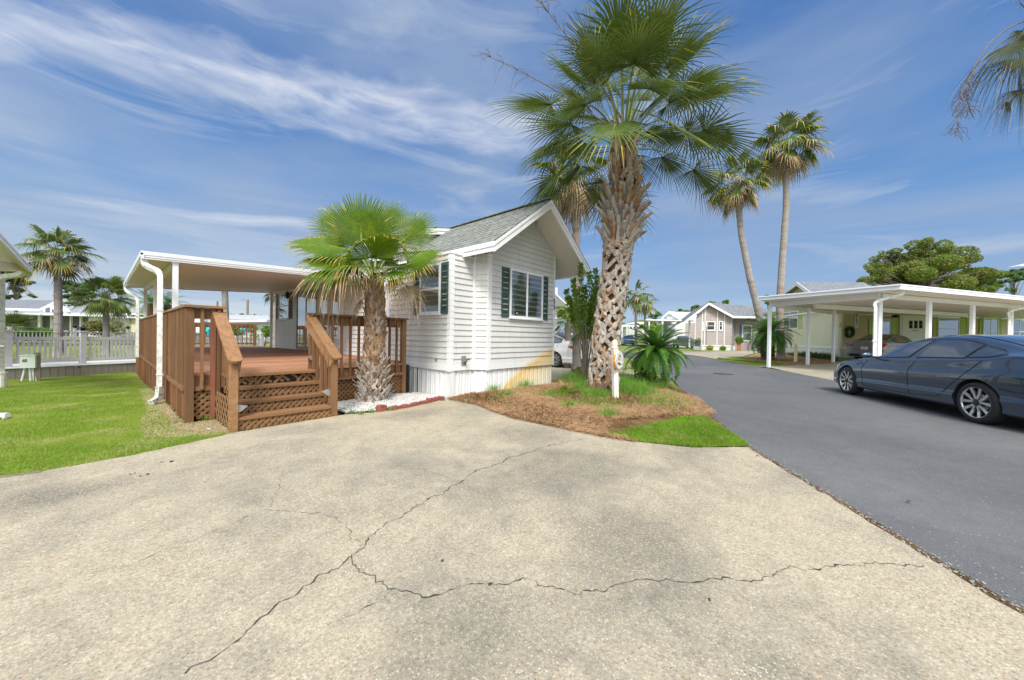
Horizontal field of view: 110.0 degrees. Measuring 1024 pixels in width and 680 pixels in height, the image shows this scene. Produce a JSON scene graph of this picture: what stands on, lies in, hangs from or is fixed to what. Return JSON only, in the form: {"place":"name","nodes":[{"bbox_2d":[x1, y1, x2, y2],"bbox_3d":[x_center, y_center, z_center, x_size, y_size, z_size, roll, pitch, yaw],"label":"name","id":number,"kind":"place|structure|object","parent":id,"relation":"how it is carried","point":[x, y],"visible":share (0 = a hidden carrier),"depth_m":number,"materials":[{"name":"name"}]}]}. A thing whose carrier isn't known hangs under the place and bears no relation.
{"place":"outdoors","nodes":[
{"label":"outdoors","id":0,"kind":"place"},
{"bbox_2d":[5,310,44,343],"bbox_3d":[-40.407,-1.097,28.974,3.449,2.869,3.762,1,1,41],"label":"bush","id":1,"kind":"object","parent":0,"point":[11,320],"visible":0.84,"depth_m":29.04,"materials":[{"name":"green plant"}]},
{"bbox_2d":[13,355,135,363],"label":"water","id":2,"kind":"structure","parent":0,"point":[78,357],"depth_m":24.25,"materials":[{"name":"grey liquid"}]},
{"bbox_2d":[0,371,233,475],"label":"lawn","id":3,"kind":"structure","parent":0,"point":[72,439],"depth_m":4.83,"materials":[{"name":"plant"}]},
{"bbox_2d":[0,413,10,418],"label":"drain end","id":4,"kind":"object","parent":3,"relation":"on","point":[4,415],"visible":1,"depth_m":4.99,"materials":[{"name":"paint"}]},
{"bbox_2d":[0,233,32,387],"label":"carport","id":5,"kind":"object","parent":3,"relation":"on","point":[13,259],"visible":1,"depth_m":9.13,"materials":[{"name":"white metal"}]},
{"bbox_2d":[18,355,37,380],"bbox_3d":[-14.417,0.851,10.706,0.349,0.815,0.250,1,1,-30],"label":"utility box","id":6,"kind":"object","parent":3,"relation":"on","point":[29,362],"visible":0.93,"depth_m":10.64,"materials":[{"name":"white metal"}]},
{"bbox_2d":[34,353,40,380],"bbox_3d":[-14.319,0.828,10.810,0.120,0.893,0.120,1,1,41],"label":"wooden post","id":7,"kind":"object","parent":3,"relation":"on","point":[37,373],"visible":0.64,"depth_m":10.79,"materials":[{"name":"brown wood"}]},
{"bbox_2d":[139,388,227,437],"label":"dead grass","id":8,"kind":"structure","parent":3,"relation":"on","point":[161,410],"depth_m":4.79,"materials":[{"name":"beige plant"}]},
{"bbox_2d":[123,250,364,404],"bbox_3d":[-8.057,-0.476,10.340,8.614,3.022,4.115,1,1,41],"label":"patio canopy","id":9,"kind":"object","parent":3,"relation":"on","point":[157,272],"visible":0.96,"depth_m":8.44,"materials":[{"name":"white metal"}]},
{"bbox_2d":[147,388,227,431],"bbox_3d":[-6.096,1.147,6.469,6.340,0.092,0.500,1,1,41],"label":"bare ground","id":10,"kind":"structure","parent":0,"point":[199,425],"depth_m":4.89,"materials":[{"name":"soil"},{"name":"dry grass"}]},
{"bbox_2d":[239,297,248,314],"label":"street lamp","id":11,"kind":"object","parent":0,"point":[247,306],"visible":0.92,"depth_m":49.85,"materials":[{"name":"white metal"}]},
{"bbox_2d":[338,392,444,413],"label":"gravel","id":12,"kind":"structure","parent":0,"point":[398,399],"depth_m":6.41,"materials":[{"name":"white gravel"}]},
{"bbox_2d":[13,336,854,446],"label":"ground","id":13,"kind":"structure","parent":0,"point":[622,348],"depth_m":25.31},
{"bbox_2d":[0,271,38,314],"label":"pine tree","id":14,"kind":"object","parent":13,"relation":"on","point":[17,291],"visible":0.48,"depth_m":45.96,"materials":[{"name":"green plant"}]},
{"bbox_2d":[0,471,41,477],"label":"edging board","id":15,"kind":"object","parent":13,"relation":"on","point":[4,476],"visible":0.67,"depth_m":3.05,"materials":[{"name":"grey concrete"}]},
{"bbox_2d":[5,326,52,342],"bbox_3d":[-42.253,-0.323,30.919,3.891,1.873,4.098,1,1,41],"label":"bush","id":16,"kind":"object","parent":13,"relation":"on","point":[45,328],"visible":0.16,"depth_m":30.76,"materials":[{"name":"green plant"}]},
{"bbox_2d":[18,332,52,342],"bbox_3d":[-41.095,-0.103,31.306,2.750,1.460,2.456,1,1,41],"label":"bush","id":17,"kind":"object","parent":13,"relation":"on","point":[34,334],"visible":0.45,"depth_m":30.52,"materials":[{"name":"green plant"}]},
{"bbox_2d":[5,224,108,355],"bbox_3d":[-27.758,-3.009,21.934,3.743,7.942,3.939,1,1,-18],"label":"palm tree","id":18,"kind":"object","parent":13,"relation":"on","point":[57,266],"visible":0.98,"depth_m":21.82,"materials":[{"name":"green plant"}]},
{"bbox_2d":[5,300,130,335],"bbox_3d":[-49.565,-2.563,38.519,19.273,4.326,9.111,1,1,16],"label":"mobile home","id":19,"kind":"object","parent":13,"relation":"on","point":[69,320],"visible":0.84,"depth_m":36.29,"materials":[{"name":"white plastic"}]},
{"bbox_2d":[5,359,135,379],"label":"boardwalk","id":20,"kind":"structure","parent":13,"relation":"on","point":[54,369],"depth_m":12.35,"materials":[{"name":"grey paint"}]},
{"bbox_2d":[5,330,264,366],"bbox_3d":[-14.610,0.254,14.134,0.190,1.172,9.695,1,1,20],"label":"picket fence","id":21,"kind":"object","parent":20,"relation":"on","point":[82,338],"visible":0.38,"depth_m":12.48,"materials":[{"name":"grey paint"}]},
{"bbox_2d":[53,280,95,306],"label":"pine tree","id":22,"kind":"object","parent":13,"relation":"on","point":[69,287],"visible":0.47,"depth_m":49.81,"materials":[{"name":"green plant"}]},
{"bbox_2d":[65,275,141,353],"bbox_3d":[-27.371,-1.732,23.949,3.453,5.365,3.290,1,1,-1],"label":"palm tree","id":23,"kind":"object","parent":13,"relation":"on","point":[105,305],"visible":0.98,"depth_m":23.67,"materials":[{"name":"green plant"}]},
{"bbox_2d":[81,320,125,342],"bbox_3d":[-34.819,-0.512,30.634,2.050,2.484,2.896,1,1,26],"label":"bush","id":24,"kind":"object","parent":13,"relation":"on","point":[93,326],"visible":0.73,"depth_m":30.11,"materials":[{"name":"green plant"}]},
{"bbox_2d":[63,306,199,340],"bbox_3d":[-42.754,-1.907,40.191,18.064,4.009,3.600,1,1,0],"label":"mobile home","id":25,"kind":"object","parent":13,"relation":"on","point":[81,309],"visible":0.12,"depth_m":38.99,"materials":[{"name":"white"}]},
{"bbox_2d":[13,341,266,355],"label":"bank plants","id":26,"kind":"object","parent":13,"relation":"on","point":[72,345],"visible":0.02,"depth_m":26.48,"materials":[{"name":"green plant"}]},
{"bbox_2d":[13,342,269,345],"bbox_3d":[-35.868,0.905,24.620,2.030,1.195,90.000,1,1,20],"label":"dock","id":27,"kind":"object","parent":13,"relation":"on","point":[96,344],"visible":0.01,"depth_m":28.80,"materials":[{"name":"grey wood"}]},
{"bbox_2d":[7,327,268,343],"bbox_3d":[-33.358,-0.317,29.213,0.150,1.240,82.500,1,1,20],"label":"picket fence","id":28,"kind":"object","parent":27,"relation":"on","point":[127,332],"visible":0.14,"depth_m":27.80,"materials":[{"name":"grey paint"}]},
{"bbox_2d":[123,289,180,316],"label":"feather palm","id":29,"kind":"object","parent":13,"relation":"on","point":[150,308],"visible":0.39,"depth_m":37.65,"materials":[{"name":"green plant"}]},
{"bbox_2d":[163,290,191,310],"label":"feather palm","id":30,"kind":"object","parent":13,"relation":"on","point":[166,307],"visible":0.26,"depth_m":39.67,"materials":[{"name":"green plant"}]},
{"bbox_2d":[222,291,228,318],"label":"palm tree","id":31,"kind":"object","parent":13,"relation":"on","point":[225,301],"visible":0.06,"depth_m":25.85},
{"bbox_2d":[196,314,269,341],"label":"mobile home","id":32,"kind":"object","parent":13,"relation":"on","point":[261,320],"visible":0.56,"depth_m":42.19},
{"bbox_2d":[247,325,269,345],"bbox_3d":[-22.777,-0.396,32.980,1.446,2.024,2.789,1,1,18],"label":"bush","id":33,"kind":"object","parent":13,"relation":"on","point":[265,330],"visible":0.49,"depth_m":32.76,"materials":[{"name":"green plant"}]},
{"bbox_2d":[262,293,274,346],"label":"palm tree","id":34,"kind":"object","parent":13,"relation":"on","point":[267,298],"visible":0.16,"depth_m":23.85,"materials":[{"name":"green plant"}]},
{"bbox_2d":[135,304,408,422],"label":"wooden deck","id":35,"kind":"structure","parent":13,"relation":"on","point":[189,376],"depth_m":6.49,"materials":[{"name":"brown wood"}]},
{"bbox_2d":[212,310,341,432],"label":"deck stairs","id":36,"kind":"structure","parent":13,"relation":"on","point":[239,386],"depth_m":5.16,"materials":[{"name":"brown wood"}]},
{"bbox_2d":[275,197,589,399],"bbox_3d":[-3.883,-1.168,11.856,12.230,4.593,4.072,1,1,41],"label":"mobile home","id":37,"kind":"object","parent":13,"relation":"on","point":[486,318],"visible":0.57,"depth_m":7.97,"materials":[{"name":"white plastic"}]},
{"bbox_2d":[277,293,289,319],"bbox_3d":[-8.714,-1.283,13.676,1.250,1.030,0.075,1,1,41],"label":"window","id":38,"kind":"structure","parent":37,"relation":"in","point":[283,303],"depth_m":13.69,"materials":[{"name":"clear glass"}]},
{"bbox_2d":[296,289,317,349],"bbox_3d":[-6.984,-0.666,12.162,1.840,2.020,0.045,1,1,41],"label":"sliding door","id":39,"kind":"structure","parent":37,"relation":"in","point":[305,307],"depth_m":12.33,"materials":[{"name":"clear glass"}]},
{"bbox_2d":[319,288,329,335],"bbox_3d":[-5.852,-0.873,11.141,0.670,1.650,0.075,1,1,41],"label":"window","id":40,"kind":"structure","parent":37,"relation":"in","point":[320,292],"depth_m":11.11,"materials":[{"name":"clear glass"}]},
{"bbox_2d":[330,288,339,338],"bbox_3d":[-5.216,-0.857,10.578,0.510,1.650,0.075,1,1,41],"label":"window","id":41,"kind":"structure","parent":37,"relation":"in","point":[336,331],"depth_m":10.53,"materials":[{"name":"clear glass"}]},
{"bbox_2d":[380,276,387,355],"bbox_3d":[-3.303,-0.575,8.891,0.850,2.020,0.085,1,1,41],"label":"door","id":42,"kind":"structure","parent":37,"relation":"in","point":[380,276],"depth_m":8.67,"materials":[{"name":"white"}]},
{"bbox_2d":[418,262,441,315],"bbox_3d":[-1.714,-1.046,7.481,0.750,1.060,0.075,1,1,41],"label":"window","id":43,"kind":"structure","parent":37,"relation":"in","point":[436,298],"depth_m":7.46,"materials":[{"name":"clear glass"}]},
{"bbox_2d":[508,268,543,320],"bbox_3d":[0.355,-1.030,8.391,0.075,1.120,1.240,1,1,41],"label":"window","id":44,"kind":"structure","parent":37,"relation":"in","point":[528,276],"depth_m":8.37,"materials":[{"name":"white glass"}]},
{"bbox_2d":[525,131,610,372],"bbox_3d":[2.247,-3.116,12.983,3.418,8.717,3.197,1,1,41],"label":"palm tree","id":45,"kind":"object","parent":13,"relation":"on","point":[575,224],"visible":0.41,"depth_m":12.84,"materials":[{"name":"green plant"}]},
{"bbox_2d":[621,335,633,345],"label":"parked car","id":46,"kind":"object","parent":13,"relation":"on","point":[624,342],"visible":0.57,"depth_m":50.17,"materials":[{"name":"blue paint"}]},
{"bbox_2d":[621,322,647,344],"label":"carport","id":47,"kind":"object","parent":13,"relation":"on","point":[627,331],"visible":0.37,"depth_m":58.98,"materials":[{"name":"white metal"}]},
{"bbox_2d":[624,279,654,344],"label":"palm tree","id":48,"kind":"object","parent":13,"relation":"on","point":[634,301],"visible":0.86,"depth_m":47.13,"materials":[{"name":"green plant"}]},
{"bbox_2d":[620,322,660,339],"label":"woods","id":49,"kind":"object","parent":13,"relation":"on","point":[651,325],"visible":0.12,"depth_m":68.63,"materials":[{"name":"green plant"}]},
{"bbox_2d":[632,295,658,344],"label":"palm tree","id":50,"kind":"object","parent":13,"relation":"on","point":[645,311],"visible":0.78,"depth_m":49.74,"materials":[{"name":"green plant"}]},
{"bbox_2d":[647,311,661,325],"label":"pine tree","id":51,"kind":"object","parent":13,"relation":"on","point":[655,315],"visible":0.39,"depth_m":78.69,"materials":[{"name":"green plant"}]},
{"bbox_2d":[629,312,696,347],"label":"mobile home","id":52,"kind":"object","parent":13,"relation":"on","point":[669,319],"visible":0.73,"depth_m":46.97,"materials":[{"name":"white plastic"}]},
{"bbox_2d":[672,335,693,347],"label":"parked car","id":53,"kind":"object","parent":13,"relation":"on","point":[685,343],"visible":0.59,"depth_m":41.76,"materials":[{"name":"silver metal"}]},
{"bbox_2d":[675,305,699,314],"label":"tree","id":54,"kind":"object","parent":13,"relation":"on","point":[692,307],"visible":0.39,"depth_m":84.81,"materials":[{"name":"green plant"}]},
{"bbox_2d":[694,338,701,349],"bbox_3d":[18.130,0.350,34.986,0.710,1.207,1.016,1,1,41],"label":"flower planter","id":55,"kind":"object","parent":13,"relation":"on","point":[697,345],"visible":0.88,"depth_m":34.76,"materials":[{"name":"grey paint"}]},
{"bbox_2d":[676,303,773,350],"bbox_3d":[23.140,-1.225,38.616,9.540,4.829,9.050,1,1,18],"label":"mobile home","id":56,"kind":"object","parent":13,"relation":"on","point":[726,327],"visible":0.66,"depth_m":35.48,"materials":[{"name":"white"}]},
{"bbox_2d":[706,321,714,330],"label":"window","id":57,"kind":"structure","parent":56,"relation":"in","point":[710,325],"depth_m":35.53,"materials":[{"name":"clear glass"}]},
{"bbox_2d":[742,325,751,340],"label":"window","id":58,"kind":"structure","parent":56,"relation":"in","point":[744,335],"depth_m":35.92,"materials":[{"name":"clear glass"}]},
{"bbox_2d":[698,149,778,358],"bbox_3d":[12.849,-4.819,20.690,3.873,11.990,3.747,1,1,41],"label":"palm tree","id":59,"kind":"object","parent":13,"relation":"on","point":[746,196],"visible":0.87,"depth_m":20.50,"materials":[{"name":"green plant"}]},
{"bbox_2d":[735,336,743,350],"bbox_3d":[21.735,0.320,34.288,0.789,1.400,0.746,1,1,-25],"label":"potted plant","id":60,"kind":"object","parent":13,"relation":"on","point":[738,340],"visible":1,"depth_m":34.18,"materials":[{"name":"green plant"}]},
{"bbox_2d":[743,108,833,357],"bbox_3d":[16.266,-6.146,21.400,4.434,14.588,4.280,1,1,9],"label":"palm tree","id":61,"kind":"object","parent":13,"relation":"on","point":[788,162],"visible":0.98,"depth_m":21.20,"materials":[{"name":"green plant"}]},
{"bbox_2d":[789,350,840,360],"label":"border grass","id":62,"kind":"structure","parent":13,"relation":"on","point":[823,355],"depth_m":20.92,"materials":[{"name":"green plant"}]},
{"bbox_2d":[772,282,1023,357],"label":"mobile home","id":63,"kind":"object","parent":13,"relation":"on","point":[910,327],"visible":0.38,"depth_m":25.18,"materials":[{"name":"beige paint"}]},
{"bbox_2d":[784,311,797,329],"bbox_3d":[23.576,-1.651,30.420,0.075,1.492,2.823,1,1,15],"label":"window","id":64,"kind":"structure","parent":63,"relation":"in","point":[792,312],"depth_m":30.06,"materials":[{"name":"clear glass"}]},
{"bbox_2d":[844,326,854,337],"bbox_3d":[22.297,-0.529,23.661,0.775,0.804,0.266,1,1,-8],"label":"wreath","id":65,"kind":"object","parent":63,"relation":"attached to","point":[848,328],"visible":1,"depth_m":23.62,"materials":[{"name":"green plant"}]},
{"bbox_2d":[854,314,858,327],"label":"window","id":66,"kind":"structure","parent":63,"relation":"in","point":[856,315],"depth_m":23.78,"materials":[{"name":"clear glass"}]},
{"bbox_2d":[882,319,890,333],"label":"window","id":67,"kind":"structure","parent":63,"relation":"in","point":[886,323],"depth_m":24.15,"materials":[{"name":"clear glass"}]},
{"bbox_2d":[902,317,925,341],"bbox_3d":[27.432,-0.507,24.472,2.047,2.111,0.060,1,1,-8],"label":"door","id":68,"kind":"structure","parent":63,"relation":"in","point":[913,328],"depth_m":24.46,"materials":[{"name":"white wood"}]},
{"bbox_2d":[937,317,959,335],"bbox_3d":[30.333,-0.750,24.894,1.899,1.651,0.075,1,1,-8],"label":"window","id":69,"kind":"structure","parent":63,"relation":"in","point":[946,326],"depth_m":24.91,"materials":[{"name":"clear glass"}]},
{"bbox_2d":[982,318,998,333],"bbox_3d":[33.981,-0.751,25.439,1.397,1.647,0.075,1,1,-8],"label":"window","id":70,"kind":"structure","parent":63,"relation":"in","point":[989,325],"depth_m":25.45,"materials":[{"name":"clear glass"}]},
{"bbox_2d":[1013,319,1023,334],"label":"window","id":71,"kind":"structure","parent":63,"relation":"in","point":[1018,329],"depth_m":25.83,"materials":[{"name":"clear glass"}]},
{"bbox_2d":[856,237,1007,292],"bbox_3d":[45.213,-5.113,39.476,15.702,13.180,8.138,1,1,-22],"label":"tree","id":72,"kind":"object","parent":13,"relation":"on","point":[916,265],"visible":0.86,"depth_m":38.58,"materials":[{"name":"green plant"}]},
{"bbox_2d":[941,0,1023,150],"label":"palm tree","id":73,"kind":"object","parent":13,"relation":"on","point":[1015,48],"visible":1,"depth_m":6.85,"materials":[{"name":"green plant"}]},
{"bbox_2d":[985,279,1004,292],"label":"tree","id":74,"kind":"object","parent":13,"relation":"on","point":[1000,286],"visible":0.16,"depth_m":46.11,"materials":[{"name":"green plant"}]},
{"bbox_2d":[982,266,1009,292],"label":"pine tree","id":75,"kind":"object","parent":13,"relation":"on","point":[1002,277],"visible":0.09,"depth_m":51.82,"materials":[{"name":"green plant"}]},
{"bbox_2d":[998,268,1023,294],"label":"pine tree","id":76,"kind":"object","parent":13,"relation":"on","point":[1014,276],"visible":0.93,"depth_m":51.31,"materials":[{"name":"green plant"}]},
{"bbox_2d":[0,400,1023,679],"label":"driveway","id":77,"kind":"structure","parent":0,"point":[322,548],"depth_m":1.92,"materials":[{"name":"concrete"}]},
{"bbox_2d":[202,406,396,420],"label":"weeds","id":78,"kind":"object","parent":77,"relation":"on","point":[350,410],"visible":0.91,"depth_m":5.60,"materials":[{"name":"green plant"}]},
{"bbox_2d":[375,404,386,411],"bbox_3d":[-2.139,1.114,5.872,0.137,0.106,0.204,-1,-2,30],"label":"edging stone","id":79,"kind":"object","parent":77,"relation":"on","point":[381,407],"visible":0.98,"depth_m":5.81,"materials":[{"name":"red brick"}]},
{"bbox_2d":[0,0,1023,339],"label":"sky","id":80,"kind":"structure","parent":0,"point":[214,129],"materials":[{"name":"blue"}]},
{"bbox_2d":[554,310,583,367],"bbox_3d":[2.300,-0.044,14.998,1.928,2.434,1.920,1,1,-22],"label":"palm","id":81,"kind":"object","parent":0,"point":[567,330],"visible":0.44,"depth_m":14.88,"materials":[{"name":"green plant"}]},
{"bbox_2d":[557,300,594,317],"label":"woods","id":82,"kind":"object","parent":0,"point":[563,308],"visible":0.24,"depth_m":56.03,"materials":[{"name":"green plant"}]},
{"bbox_2d":[567,324,589,365],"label":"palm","id":83,"kind":"object","parent":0,"point":[574,338],"visible":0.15,"depth_m":10.94,"materials":[{"name":"green plant"}]},
{"bbox_2d":[446,377,716,442],"bbox_3d":[2.065,1.119,7.982,4.671,0.270,6.625,1,1,41],"label":"pine straw","id":84,"kind":"object","parent":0,"point":[631,410],"visible":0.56,"depth_m":5.87,"materials":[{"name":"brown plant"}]},
{"bbox_2d":[554,380,575,395],"bbox_3d":[1.046,0.919,7.100,0.744,0.381,0.571,1,1,41],"label":"fern clump","id":85,"kind":"object","parent":84,"relation":"on","point":[566,389],"visible":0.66,"depth_m":7.02,"materials":[{"name":"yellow plant"}]},
{"bbox_2d":[563,262,599,379],"bbox_3d":[1.663,-0.354,8.574,0.879,2.954,0.688,1,1,-2],"label":"shrub","id":86,"kind":"object","parent":84,"relation":"on","point":[578,314],"visible":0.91,"depth_m":8.49,"materials":[{"name":"green plant"}]},
{"bbox_2d":[484,369,702,418],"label":"weeds","id":87,"kind":"object","parent":84,"relation":"on","point":[630,385],"visible":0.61,"depth_m":6.97,"materials":[{"name":"green plant"}]},
{"bbox_2d":[611,340,623,398],"bbox_3d":[1.908,0.575,6.621,0.179,1.167,0.367,1,1,41],"label":"plaque post","id":88,"kind":"object","parent":84,"relation":"on","point":[617,359],"visible":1,"depth_m":6.60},
{"bbox_2d":[472,0,777,393],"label":"palm tree","id":89,"kind":"object","parent":84,"relation":"on","point":[637,46],"visible":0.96,"depth_m":6.98,"materials":[{"name":"green plant"}]},
{"bbox_2d":[623,320,699,384],"bbox_3d":[3.388,0.374,8.216,1.706,1.632,1.662,1,1,13],"label":"cycad","id":90,"kind":"object","parent":84,"relation":"on","point":[648,362],"visible":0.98,"depth_m":8.04,"materials":[{"name":"green plant"}]},
{"bbox_2d":[551,363,638,380],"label":"driveway behind house","id":91,"kind":"structure","parent":0,"point":[558,371],"depth_m":13.36,"materials":[{"name":"concrete"}]},
{"bbox_2d":[555,288,568,332],"bbox_3d":[2.164,-1.693,21.654,2.520,5.206,7.106,1,1,8],"label":"mobile home","id":92,"kind":"object","parent":91,"relation":"on","point":[559,301],"visible":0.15,"depth_m":18.40,"materials":[{"name":"white plastic"}]},
{"bbox_2d":[552,333,590,366],"bbox_3d":[1.450,0.395,16.540,4.767,1.470,2.228,1,1,41],"label":"parked car","id":93,"kind":"object","parent":91,"relation":"on","point":[562,354],"visible":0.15,"depth_m":14.88,"materials":[{"name":"white paint"}]},
{"bbox_2d":[619,352,638,370],"bbox_3d":[4.131,0.778,12.043,1.241,0.786,1.229,1,1,41],"label":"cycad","id":94,"kind":"object","parent":91,"relation":"on","point":[632,368],"visible":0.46,"depth_m":12.06,"materials":[{"name":"green plant"}]},
{"bbox_2d":[627,422,744,445],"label":"grass patch","id":95,"kind":"structure","parent":0,"point":[679,437],"depth_m":4.41,"materials":[{"name":"plant"}]},
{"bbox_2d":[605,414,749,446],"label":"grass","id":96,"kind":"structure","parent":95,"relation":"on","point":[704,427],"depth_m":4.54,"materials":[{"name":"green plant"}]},
{"bbox_2d":[679,351,759,358],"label":"driveway","id":97,"kind":"structure","parent":0,"point":[717,354],"depth_m":25.62,"materials":[{"name":"concrete"}]},
{"bbox_2d":[717,357,786,365],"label":"verge","id":98,"kind":"structure","parent":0,"point":[751,363],"depth_m":18.62,"materials":[{"name":"plant"}]},
{"bbox_2d":[743,354,833,364],"bbox_3d":[16.729,1.126,21.818,4.242,0.192,11.530,1,1,41],"label":"bark bed","id":99,"kind":"object","parent":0,"point":[788,360],"visible":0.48,"depth_m":19.64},
{"bbox_2d":[740,314,800,359],"bbox_3d":[14.442,-0.192,20.105,2.892,2.644,2.992,1,1,41],"label":"cycad","id":100,"kind":"object","parent":99,"relation":"on","point":[775,336],"visible":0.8,"depth_m":19.82,"materials":[{"name":"green plant"}]},
{"bbox_2d":[794,344,797,361],"bbox_3d":[14.957,0.687,18.895,0.190,0.952,0.200,1,1,41],"label":"marker post","id":101,"kind":"object","parent":99,"relation":"on","point":[795,352],"visible":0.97,"depth_m":18.85,"materials":[{"name":"beige paint"}]},
{"bbox_2d":[760,359,852,379],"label":"carport slab","id":102,"kind":"structure","parent":0,"point":[826,371],"depth_m":15.41,"materials":[{"name":"concrete"}]},
{"bbox_2d":[845,334,912,358],"bbox_3d":[21.511,0.414,20.349,4.767,1.470,2.228,1,1,-18],"label":"parked car","id":103,"kind":"object","parent":102,"relation":"on","point":[856,349],"visible":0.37,"depth_m":19.55,"materials":[{"name":"silver metal"}]},
{"bbox_2d":[758,284,1023,367],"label":"carport","id":104,"kind":"object","parent":102,"relation":"on","point":[877,302],"visible":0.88,"depth_m":15.35,"materials":[{"name":"white metal"}]},
{"bbox_2d":[622,352,1023,609],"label":"road","id":105,"kind":"structure","parent":0,"point":[954,475],"depth_m":4.07,"materials":[{"name":"grey asphalt"}]},
{"bbox_2d":[706,415,1023,614],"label":"road edge dirt","id":106,"kind":"structure","parent":105,"relation":"on","point":[966,579],"depth_m":2.23,"materials":[{"name":"soil"}]},
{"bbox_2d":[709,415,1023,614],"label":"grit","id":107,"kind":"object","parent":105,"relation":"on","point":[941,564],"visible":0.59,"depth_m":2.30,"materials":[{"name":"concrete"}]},
{"bbox_2d":[833,334,1023,423],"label":"parked car","id":108,"kind":"object","parent":105,"relation":"on","point":[977,378],"visible":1,"depth_m":6.13,"materials":[{"name":"blue paint"}]},
{"label":"gravel base","id":109,"kind":"structure","parent":0,"visible":0},
{"bbox_2d":[281,191,445,402],"bbox_3d":[-2.712,-0.744,6.763,2.799,4.085,2.875,1,1,-14],"label":"palm tree","id":110,"kind":"object","parent":109,"relation":"on","point":[370,229],"visible":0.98,"depth_m":6.43,"materials":[{"name":"green plant"}]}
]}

